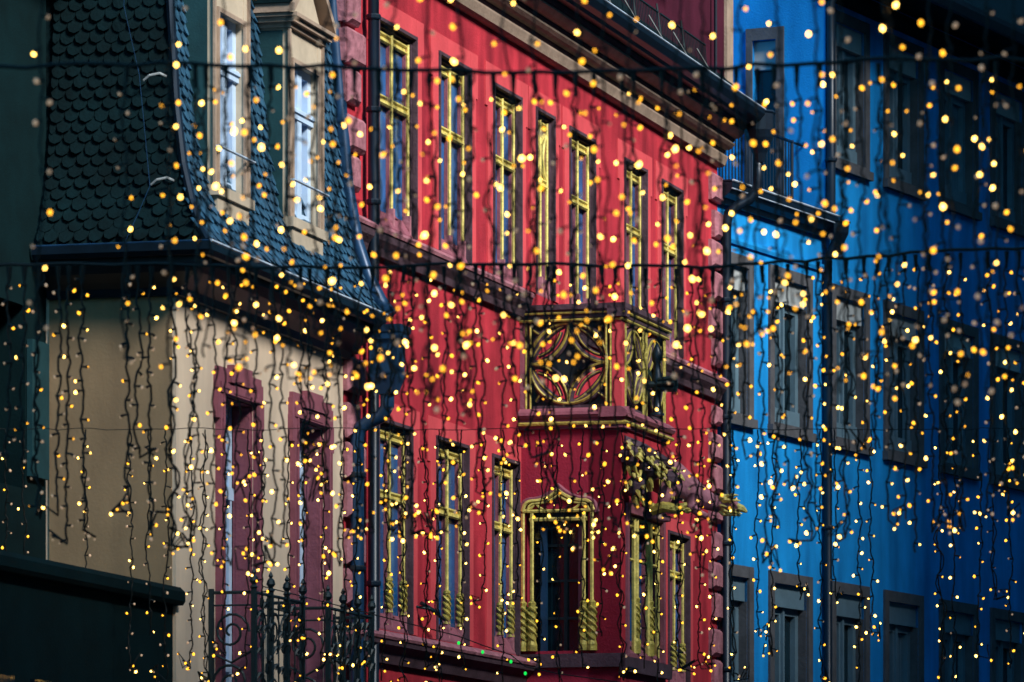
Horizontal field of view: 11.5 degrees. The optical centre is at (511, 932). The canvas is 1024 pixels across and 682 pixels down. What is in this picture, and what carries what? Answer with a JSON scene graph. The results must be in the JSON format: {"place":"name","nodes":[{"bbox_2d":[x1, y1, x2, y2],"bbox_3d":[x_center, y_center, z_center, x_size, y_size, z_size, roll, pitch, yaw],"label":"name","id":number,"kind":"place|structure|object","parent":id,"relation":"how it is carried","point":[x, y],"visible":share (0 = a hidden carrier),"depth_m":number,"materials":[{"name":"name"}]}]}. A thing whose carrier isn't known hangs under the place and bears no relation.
{"place":"outdoors","nodes":[
{"label":"outdoors","id":0,"kind":"place"},
{"bbox_2d":[0,0,48,558],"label":"dark house","id":1,"kind":"structure","parent":0,"point":[20,177],"depth_m":38.80,"materials":[{"name":"green stone"}]},
{"bbox_2d":[0,55,1023,74],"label":"light cable","id":2,"kind":"object","parent":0,"point":[483,72],"visible":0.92,"depth_m":22.49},
{"bbox_2d":[114,66,133,363],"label":"light strand","id":3,"kind":"object","parent":2,"relation":"hanging from","point":[126,76],"visible":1,"depth_m":22.51,"materials":[{"name":"brown plastic"}]},
{"bbox_2d":[159,66,179,408],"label":"light strand","id":4,"kind":"object","parent":2,"relation":"hanging from","point":[170,73],"visible":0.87,"depth_m":22.50,"materials":[{"name":"black plastic"}]},
{"bbox_2d":[188,66,206,331],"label":"light strand","id":5,"kind":"object","parent":2,"relation":"hanging from","point":[194,79],"visible":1,"depth_m":22.49,"materials":[{"name":"black plastic"}]},
{"bbox_2d":[193,66,218,357],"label":"light strand","id":6,"kind":"object","parent":2,"relation":"hanging from","point":[205,75],"visible":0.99,"depth_m":22.50,"materials":[{"name":"black plastic"}]},
{"bbox_2d":[259,67,282,377],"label":"light strand","id":7,"kind":"object","parent":2,"relation":"hanging from","point":[271,80],"visible":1,"depth_m":22.50,"materials":[{"name":"black plastic"}]},
{"bbox_2d":[277,67,311,380],"bbox_3d":[-0.967,-3.149,22.499,0.157,1.388,0.090,0,0,0],"label":"light strand","id":8,"kind":"object","parent":2,"relation":"hanging from","point":[300,373],"visible":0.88,"depth_m":22.49,"materials":[{"name":"black plastic"}]},
{"bbox_2d":[303,68,336,334],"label":"light strand","id":9,"kind":"object","parent":2,"relation":"hanging from","point":[315,76],"visible":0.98,"depth_m":22.49,"materials":[{"name":"black plastic"}]},
{"bbox_2d":[309,69,344,384],"bbox_3d":[-0.815,-3.136,22.507,0.147,1.399,0.094,0,0,-27],"label":"light strand","id":10,"kind":"object","parent":2,"relation":"hanging from","point":[335,263],"visible":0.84,"depth_m":22.49,"materials":[{"name":"black plastic"}]},
{"bbox_2d":[344,70,367,412],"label":"light strand","id":11,"kind":"object","parent":2,"relation":"hanging from","point":[354,80],"visible":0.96,"depth_m":22.49,"materials":[{"name":"brown plastic"}]},
{"bbox_2d":[353,71,388,388],"bbox_3d":[-0.629,-3.123,22.492,0.166,1.410,0.079,0,0,7],"label":"light strand","id":12,"kind":"object","parent":2,"relation":"hanging from","point":[379,91],"visible":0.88,"depth_m":22.49,"materials":[{"name":"brown plastic"}]},
{"bbox_2d":[399,72,422,383],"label":"light strand","id":13,"kind":"object","parent":2,"relation":"hanging from","point":[411,191],"visible":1,"depth_m":22.50,"materials":[{"name":"black plastic"}]},
{"bbox_2d":[443,73,470,405],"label":"light strand","id":14,"kind":"object","parent":2,"relation":"hanging from","point":[452,222],"visible":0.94,"depth_m":22.49,"materials":[{"name":"black plastic"}]},
{"bbox_2d":[456,73,478,416],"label":"light strand","id":15,"kind":"object","parent":2,"relation":"hanging from","point":[470,82],"visible":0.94,"depth_m":22.49,"materials":[{"name":"black plastic"}]},
{"bbox_2d":[481,74,504,340],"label":"light strand","id":16,"kind":"object","parent":2,"relation":"hanging from","point":[490,142],"visible":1,"depth_m":22.48,"materials":[{"name":"black plastic"}]},
{"bbox_2d":[526,74,545,404],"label":"light strand","id":17,"kind":"object","parent":2,"relation":"hanging from","point":[534,310],"visible":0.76,"depth_m":22.50,"materials":[{"name":"black plastic"}]},
{"bbox_2d":[541,74,565,384],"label":"light strand","id":18,"kind":"object","parent":2,"relation":"hanging from","point":[555,85],"visible":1,"depth_m":22.50,"materials":[{"name":"orange"}]},
{"bbox_2d":[566,74,595,384],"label":"light strand","id":19,"kind":"object","parent":2,"relation":"hanging from","point":[578,372],"visible":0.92,"depth_m":22.49,"materials":[{"name":"orange"}]},
{"bbox_2d":[585,73,606,338],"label":"light strand","id":20,"kind":"object","parent":2,"relation":"hanging from","point":[594,217],"visible":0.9,"depth_m":22.50,"materials":[{"name":"orange"}]},
{"bbox_2d":[625,72,654,403],"bbox_3d":[0.569,-3.083,22.494,0.137,1.477,0.081,0,0,0],"label":"light strand","id":21,"kind":"object","parent":2,"relation":"hanging from","point":[633,79],"visible":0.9,"depth_m":22.49,"materials":[{"name":"orange"}]},
{"bbox_2d":[709,69,732,367],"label":"light strand","id":22,"kind":"object","parent":2,"relation":"hanging from","point":[721,78],"visible":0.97,"depth_m":22.50,"materials":[{"name":"brown plastic"}]},
{"bbox_2d":[723,68,744,379],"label":"light strand","id":23,"kind":"object","parent":2,"relation":"hanging from","point":[736,76],"visible":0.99,"depth_m":22.50,"materials":[{"name":"orange"}]},
{"bbox_2d":[735,68,767,345],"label":"light strand","id":24,"kind":"object","parent":2,"relation":"hanging from","point":[754,311],"visible":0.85,"depth_m":22.49,"materials":[{"name":"orange"}]},
{"bbox_2d":[750,67,788,339],"bbox_3d":[1.141,-3.237,22.489,0.182,1.213,0.065,0,0,13],"label":"light strand","id":25,"kind":"object","parent":2,"relation":"hanging from","point":[777,131],"visible":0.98,"depth_m":22.48,"materials":[{"name":"orange"}]},
{"bbox_2d":[788,66,809,376],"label":"light strand","id":26,"kind":"object","parent":2,"relation":"hanging from","point":[796,81],"visible":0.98,"depth_m":22.50,"materials":[{"name":"orange"}]},
{"bbox_2d":[833,64,852,393],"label":"light strand","id":27,"kind":"object","parent":2,"relation":"hanging from","point":[842,255],"visible":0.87,"depth_m":22.50,"materials":[{"name":"orange"}]},
{"bbox_2d":[847,63,882,378],"bbox_3d":[1.567,-3.162,22.497,0.155,1.402,0.061,0,0,0],"label":"light strand","id":28,"kind":"object","parent":2,"relation":"hanging from","point":[858,73],"visible":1,"depth_m":22.49,"materials":[{"name":"orange"}]},
{"bbox_2d":[869,62,888,392],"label":"light strand","id":29,"kind":"object","parent":2,"relation":"hanging from","point":[878,72],"visible":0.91,"depth_m":22.49,"materials":[{"name":"black plastic"}]},
{"bbox_2d":[876,62,910,399],"bbox_3d":[1.693,-3.114,22.489,0.153,1.506,0.073,0,0,0],"label":"light strand","id":30,"kind":"object","parent":2,"relation":"hanging from","point":[900,82],"visible":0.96,"depth_m":22.48,"materials":[{"name":"orange"}]},
{"bbox_2d":[928,61,961,336],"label":"light strand","id":31,"kind":"object","parent":2,"relation":"hanging from","point":[938,68],"visible":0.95,"depth_m":22.49,"materials":[{"name":"black plastic"}]},
{"bbox_2d":[988,61,1009,377],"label":"light strand","id":32,"kind":"object","parent":2,"relation":"hanging from","point":[996,65],"visible":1,"depth_m":22.49,"materials":[{"name":"black plastic"}]},
{"bbox_2d":[0,247,1023,269],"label":"light cable","id":33,"kind":"object","parent":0,"point":[488,264],"visible":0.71,"depth_m":28.99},
{"bbox_2d":[29,269,47,515],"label":"light strand","id":34,"kind":"object","parent":33,"relation":"hanging from","point":[40,272],"visible":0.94,"depth_m":28.99,"materials":[{"name":"brown plastic"}]},
{"bbox_2d":[48,265,75,544],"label":"light strand","id":35,"kind":"object","parent":33,"relation":"hanging from","point":[68,273],"visible":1,"depth_m":29.00,"materials":[{"name":"black plastic"}]},
{"bbox_2d":[74,265,95,540],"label":"light strand","id":36,"kind":"object","parent":33,"relation":"hanging from","point":[81,279],"visible":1,"depth_m":28.99,"materials":[{"name":"brown plastic"}]},
{"bbox_2d":[110,265,135,515],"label":"light strand","id":37,"kind":"object","parent":33,"relation":"hanging from","point":[123,501],"visible":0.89,"depth_m":29.00,"materials":[{"name":"brown plastic"}]},
{"bbox_2d":[140,266,168,540],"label":"light strand","id":38,"kind":"object","parent":33,"relation":"hanging from","point":[150,405],"visible":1,"depth_m":28.99,"materials":[{"name":"black plastic"}]},
{"bbox_2d":[164,266,190,550],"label":"light strand","id":39,"kind":"object","parent":33,"relation":"hanging from","point":[175,468],"visible":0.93,"depth_m":29.00,"materials":[{"name":"black plastic"}]},
{"bbox_2d":[167,266,199,554],"bbox_3d":[-1.879,-2.992,29.004,0.192,1.647,0.080,0,0,8],"label":"light strand","id":40,"kind":"object","parent":33,"relation":"hanging from","point":[187,274],"visible":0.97,"depth_m":28.98,"materials":[{"name":"brown plastic"}]},
{"bbox_2d":[250,268,271,570],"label":"light strand","id":41,"kind":"object","parent":33,"relation":"hanging from","point":[257,437],"visible":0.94,"depth_m":28.98,"materials":[{"name":"black plastic"}]},
{"bbox_2d":[380,268,409,542],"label":"light strand","id":42,"kind":"object","parent":33,"relation":"hanging from","point":[393,528],"visible":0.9,"depth_m":28.99,"materials":[{"name":"brown plastic"}]},
{"bbox_2d":[420,266,453,539],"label":"light strand","id":43,"kind":"object","parent":33,"relation":"hanging from","point":[442,481],"visible":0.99,"depth_m":28.99,"materials":[{"name":"brown plastic"}]},
{"bbox_2d":[539,265,570,531],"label":"light strand","id":44,"kind":"object","parent":33,"relation":"hanging from","point":[545,500],"visible":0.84,"depth_m":28.99,"materials":[{"name":"black plastic"}]},
{"bbox_2d":[705,268,723,532],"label":"light strand","id":45,"kind":"object","parent":33,"relation":"hanging from","point":[712,277],"visible":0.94,"depth_m":28.99,"materials":[{"name":"black plastic"}]},
{"bbox_2d":[768,264,784,528],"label":"light strand","id":46,"kind":"object","parent":33,"relation":"hanging from","point":[777,413],"visible":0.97,"depth_m":29.00,"materials":[{"name":"black plastic"}]},
{"bbox_2d":[788,262,816,546],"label":"light strand","id":47,"kind":"object","parent":33,"relation":"hanging from","point":[805,415],"visible":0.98,"depth_m":28.99,"materials":[{"name":"black plastic"}]},
{"bbox_2d":[826,259,855,545],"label":"light strand","id":48,"kind":"object","parent":33,"relation":"hanging from","point":[847,514],"visible":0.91,"depth_m":28.99,"materials":[{"name":"black plastic"}]},
{"bbox_2d":[945,252,969,534],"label":"light strand","id":49,"kind":"object","parent":33,"relation":"hanging from","point":[960,256],"visible":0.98,"depth_m":28.99,"materials":[{"name":"orange"}]},
{"bbox_2d":[337,0,775,681],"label":"red house","id":50,"kind":"structure","parent":0,"point":[655,40],"depth_m":48.47,"materials":[{"name":"paint"}]},
{"bbox_2d":[379,419,413,634],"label":"window","id":51,"kind":"structure","parent":50,"relation":"in","point":[395,547],"depth_m":45.02,"materials":[{"name":"glass"}]},
{"bbox_2d":[379,17,417,239],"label":"window","id":52,"kind":"structure","parent":50,"relation":"in","point":[406,44],"depth_m":45.11,"materials":[{"name":"glass"}]},
{"bbox_2d":[435,435,469,645],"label":"window","id":53,"kind":"structure","parent":50,"relation":"in","point":[449,596],"depth_m":46.74,"materials":[{"name":"glass"}]},
{"bbox_2d":[439,50,471,262],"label":"window","id":54,"kind":"structure","parent":50,"relation":"in","point":[447,90],"depth_m":46.47,"materials":[{"name":"wood"}]},
{"bbox_2d":[492,453,520,654],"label":"window","id":55,"kind":"structure","parent":50,"relation":"in","point":[512,618],"depth_m":48.42,"materials":[{"name":"wood"}]},
{"bbox_2d":[493,83,522,286],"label":"window","id":56,"kind":"structure","parent":50,"relation":"in","point":[501,198],"depth_m":48.43,"materials":[{"name":"wood"}]},
{"bbox_2d":[536,106,555,300],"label":"window","id":57,"kind":"structure","parent":50,"relation":"in","point":[545,234],"depth_m":49.64,"materials":[{"name":"wood"}]},
{"bbox_2d":[569,125,595,303],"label":"window","id":58,"kind":"structure","parent":50,"relation":"in","point":[587,255],"depth_m":51.10,"materials":[{"name":"glass"}]},
{"bbox_2d":[624,157,647,326],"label":"window","id":59,"kind":"structure","parent":50,"relation":"in","point":[632,251],"depth_m":53.10,"materials":[{"name":"glass"}]},
{"bbox_2d":[661,178,683,357],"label":"window","id":60,"kind":"structure","parent":50,"relation":"in","point":[667,272],"depth_m":54.54,"materials":[{"name":"glass"}]},
{"bbox_2d":[668,530,690,681],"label":"window","id":61,"kind":"structure","parent":50,"relation":"in","point":[684,635],"depth_m":54.85,"materials":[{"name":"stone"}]},
{"bbox_2d":[717,0,1023,681],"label":"blue house","id":62,"kind":"structure","parent":0,"point":[908,613],"depth_m":60.68,"materials":[{"name":"paint"}]},
{"bbox_2d":[718,562,753,681],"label":"window","id":63,"kind":"structure","parent":62,"relation":"in","point":[743,612],"depth_m":57.01,"materials":[{"name":"grey wood"}]},
{"bbox_2d":[718,252,757,427],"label":"window","id":64,"kind":"structure","parent":62,"relation":"in","point":[737,372],"depth_m":56.99,"materials":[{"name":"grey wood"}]},
{"bbox_2d":[746,26,783,193],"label":"terrace door","id":65,"kind":"structure","parent":62,"relation":"in","point":[762,50],"depth_m":59.51,"materials":[{"name":"grey stone"}]},
{"bbox_2d":[768,570,812,681],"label":"window","id":66,"kind":"structure","parent":62,"relation":"in","point":[792,631],"depth_m":58.46,"materials":[{"name":"grey wood"}]},
{"bbox_2d":[767,264,816,442],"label":"window","id":67,"kind":"structure","parent":62,"relation":"in","point":[796,384],"depth_m":58.46,"materials":[{"name":"grey glass"}]},
{"bbox_2d":[832,581,869,681],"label":"window","id":68,"kind":"structure","parent":62,"relation":"in","point":[845,613],"depth_m":60.11,"materials":[{"name":"grey wood"}]},
{"bbox_2d":[832,283,873,455],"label":"window","id":69,"kind":"structure","parent":62,"relation":"in","point":[856,405],"depth_m":60.15,"materials":[{"name":"grey wood"}]},
{"bbox_2d":[836,9,873,181],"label":"window","id":70,"kind":"structure","parent":62,"relation":"in","point":[851,49],"depth_m":60.17,"materials":[{"name":"grey glass"}]},
{"bbox_2d":[883,590,923,681],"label":"window","id":71,"kind":"structure","parent":62,"relation":"in","point":[903,644],"depth_m":61.62,"materials":[{"name":"grey stone"}]},
{"bbox_2d":[883,299,927,468],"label":"window","id":72,"kind":"structure","parent":62,"relation":"in","point":[897,418],"depth_m":61.71,"materials":[{"name":"black glass"}]},
{"bbox_2d":[883,31,927,200],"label":"window","id":73,"kind":"structure","parent":62,"relation":"in","point":[912,141],"depth_m":61.74,"materials":[{"name":"black glass"}]},
{"bbox_2d":[939,599,978,681],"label":"window","id":74,"kind":"structure","parent":62,"relation":"in","point":[966,666],"depth_m":63.43,"materials":[{"name":"grey stone"}]},
{"bbox_2d":[939,317,980,480],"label":"window","id":75,"kind":"structure","parent":62,"relation":"in","point":[970,391],"depth_m":63.49,"materials":[{"name":"black glass"}]},
{"bbox_2d":[938,55,981,220],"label":"window","id":76,"kind":"structure","parent":62,"relation":"in","point":[963,182],"depth_m":63.46,"materials":[{"name":"black glass"}]},
{"bbox_2d":[989,78,1023,237],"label":"window","id":77,"kind":"structure","parent":62,"relation":"in","point":[1005,117],"depth_m":64.98,"materials":[{"name":"grey stone"}]},
{"bbox_2d":[990,333,1023,491],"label":"window","id":78,"kind":"structure","parent":62,"relation":"in","point":[1012,399],"depth_m":64.93,"materials":[{"name":"black glass"}]},
{"bbox_2d":[990,607,1023,681],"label":"window","id":79,"kind":"structure","parent":62,"relation":"in","point":[1000,671],"depth_m":64.83,"materials":[{"name":"grey stone"}]},
{"bbox_3d":[0.000,-3.760,19.500,12.001,0.039,0.019,0,0,0],"label":"light cable","id":80,"kind":"object","parent":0,"visible":0},
{"bbox_2d":[28,0,51,348],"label":"light strand","id":81,"kind":"object","parent":80,"relation":"hanging from","point":[49,102],"visible":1,"depth_m":19.50,"materials":[{"name":"orange"}]},
{"bbox_2d":[160,0,186,305],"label":"light strand","id":82,"kind":"object","parent":80,"relation":"hanging from","point":[164,271],"visible":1,"depth_m":19.50,"materials":[{"name":"orange"}]},
{"bbox_2d":[213,0,249,258],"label":"light strand","id":83,"kind":"object","parent":80,"relation":"hanging from","point":[231,163],"visible":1,"depth_m":19.50,"materials":[{"name":"brown"}]},
{"bbox_2d":[236,0,263,396],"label":"light strand","id":84,"kind":"object","parent":80,"relation":"hanging from","point":[245,236],"visible":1,"depth_m":19.49,"materials":[{"name":"orange"}]},
{"bbox_2d":[277,0,306,299],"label":"light strand","id":85,"kind":"object","parent":80,"relation":"hanging from","point":[299,285],"visible":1,"depth_m":19.51,"materials":[{"name":"orange"}]},
{"bbox_2d":[309,0,339,347],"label":"light strand","id":86,"kind":"object","parent":80,"relation":"hanging from","point":[332,280],"visible":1,"depth_m":19.50,"materials":[{"name":"orange"}]},
{"bbox_2d":[327,0,356,242],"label":"light strand","id":87,"kind":"object","parent":80,"relation":"hanging from","point":[347,120],"visible":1,"depth_m":19.48,"materials":[{"name":"orange"}]},
{"bbox_2d":[364,0,404,388],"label":"light strand","id":88,"kind":"object","parent":80,"relation":"hanging from","point":[392,187],"visible":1,"depth_m":19.50,"materials":[{"name":"yellow"}]},
{"bbox_2d":[416,0,446,412],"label":"light strand","id":89,"kind":"object","parent":80,"relation":"hanging from","point":[430,386],"visible":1,"depth_m":19.49,"materials":[{"name":"orange"}]},
{"bbox_2d":[449,0,481,358],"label":"light strand","id":90,"kind":"object","parent":80,"relation":"hanging from","point":[460,265],"visible":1,"depth_m":19.50,"materials":[{"name":"orange"}]},
{"bbox_2d":[492,0,519,347],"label":"light strand","id":91,"kind":"object","parent":80,"relation":"hanging from","point":[500,187],"visible":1,"depth_m":19.49,"materials":[{"name":"orange"}]},
{"bbox_2d":[517,0,557,383],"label":"light strand","id":92,"kind":"object","parent":80,"relation":"hanging from","point":[541,362],"visible":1,"depth_m":19.50,"materials":[{"name":"yellow"}]},
{"bbox_2d":[558,0,586,332],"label":"light strand","id":93,"kind":"object","parent":80,"relation":"hanging from","point":[566,93],"visible":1,"depth_m":19.49,"materials":[{"name":"orange"}]},
{"bbox_2d":[570,0,617,363],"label":"light strand","id":94,"kind":"object","parent":80,"relation":"hanging from","point":[612,264],"visible":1,"depth_m":19.50,"materials":[{"name":"orange"}]},
{"bbox_2d":[661,0,690,396],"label":"light strand","id":95,"kind":"object","parent":80,"relation":"hanging from","point":[678,283],"visible":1,"depth_m":19.50,"materials":[{"name":"yellow"}]},
{"bbox_2d":[674,0,715,346],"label":"light strand","id":96,"kind":"object","parent":80,"relation":"hanging from","point":[705,250],"visible":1,"depth_m":19.50,"materials":[{"name":"yellow"}]},
{"bbox_2d":[730,0,755,348],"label":"light strand","id":97,"kind":"object","parent":80,"relation":"hanging from","point":[753,143],"visible":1,"depth_m":19.50,"materials":[{"name":"orange"}]},
{"bbox_2d":[768,0,804,309],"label":"light strand","id":98,"kind":"object","parent":80,"relation":"hanging from","point":[785,281],"visible":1,"depth_m":19.51,"materials":[{"name":"orange"}]},
{"bbox_2d":[828,0,849,299],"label":"light strand","id":99,"kind":"object","parent":80,"relation":"hanging from","point":[847,39],"visible":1,"depth_m":19.50,"materials":[{"name":"orange"}]},
{"bbox_2d":[876,0,903,348],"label":"light strand","id":100,"kind":"object","parent":80,"relation":"hanging from","point":[885,132],"visible":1,"depth_m":19.49,"materials":[{"name":"yellow"}]},
{"bbox_2d":[910,0,935,347],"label":"light strand","id":101,"kind":"object","parent":80,"relation":"hanging from","point":[932,250],"visible":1,"depth_m":19.49,"materials":[{"name":"brown plastic"}]},
{"bbox_2d":[940,0,968,404],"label":"light strand","id":102,"kind":"object","parent":80,"relation":"hanging from","point":[943,206],"visible":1,"depth_m":19.50,"materials":[{"name":"yellow"}]},
{"bbox_2d":[975,0,999,396],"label":"light strand","id":103,"kind":"object","parent":80,"relation":"hanging from","point":[980,241],"visible":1,"depth_m":19.49,"materials":[{"name":"brown plastic"}]},
{"bbox_2d":[1002,0,1023,336],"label":"light strand","id":104,"kind":"object","parent":80,"relation":"hanging from","point":[1020,21],"visible":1,"depth_m":19.50,"materials":[{"name":"orange"}]},
{"label":"ground","id":105,"kind":"structure","parent":0,"visible":0},
{"bbox_2d":[0,550,185,681],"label":"shop annexe","id":106,"kind":"structure","parent":105,"relation":"on","point":[61,622],"depth_m":36.85,"materials":[{"name":"green metal"}]},
{"bbox_2d":[31,0,411,681],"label":"cream house","id":107,"kind":"structure","parent":105,"relation":"on","point":[85,184],"depth_m":39.38,"materials":[{"name":"paint"}]},
{"bbox_2d":[213,365,263,681],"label":"window","id":108,"kind":"structure","parent":107,"relation":"in","point":[238,509],"depth_m":40.85,"materials":[{"name":"glass"}]},
{"bbox_2d":[288,390,333,681],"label":"window","id":109,"kind":"structure","parent":107,"relation":"in","point":[312,558],"depth_m":42.75,"materials":[{"name":"stone"}]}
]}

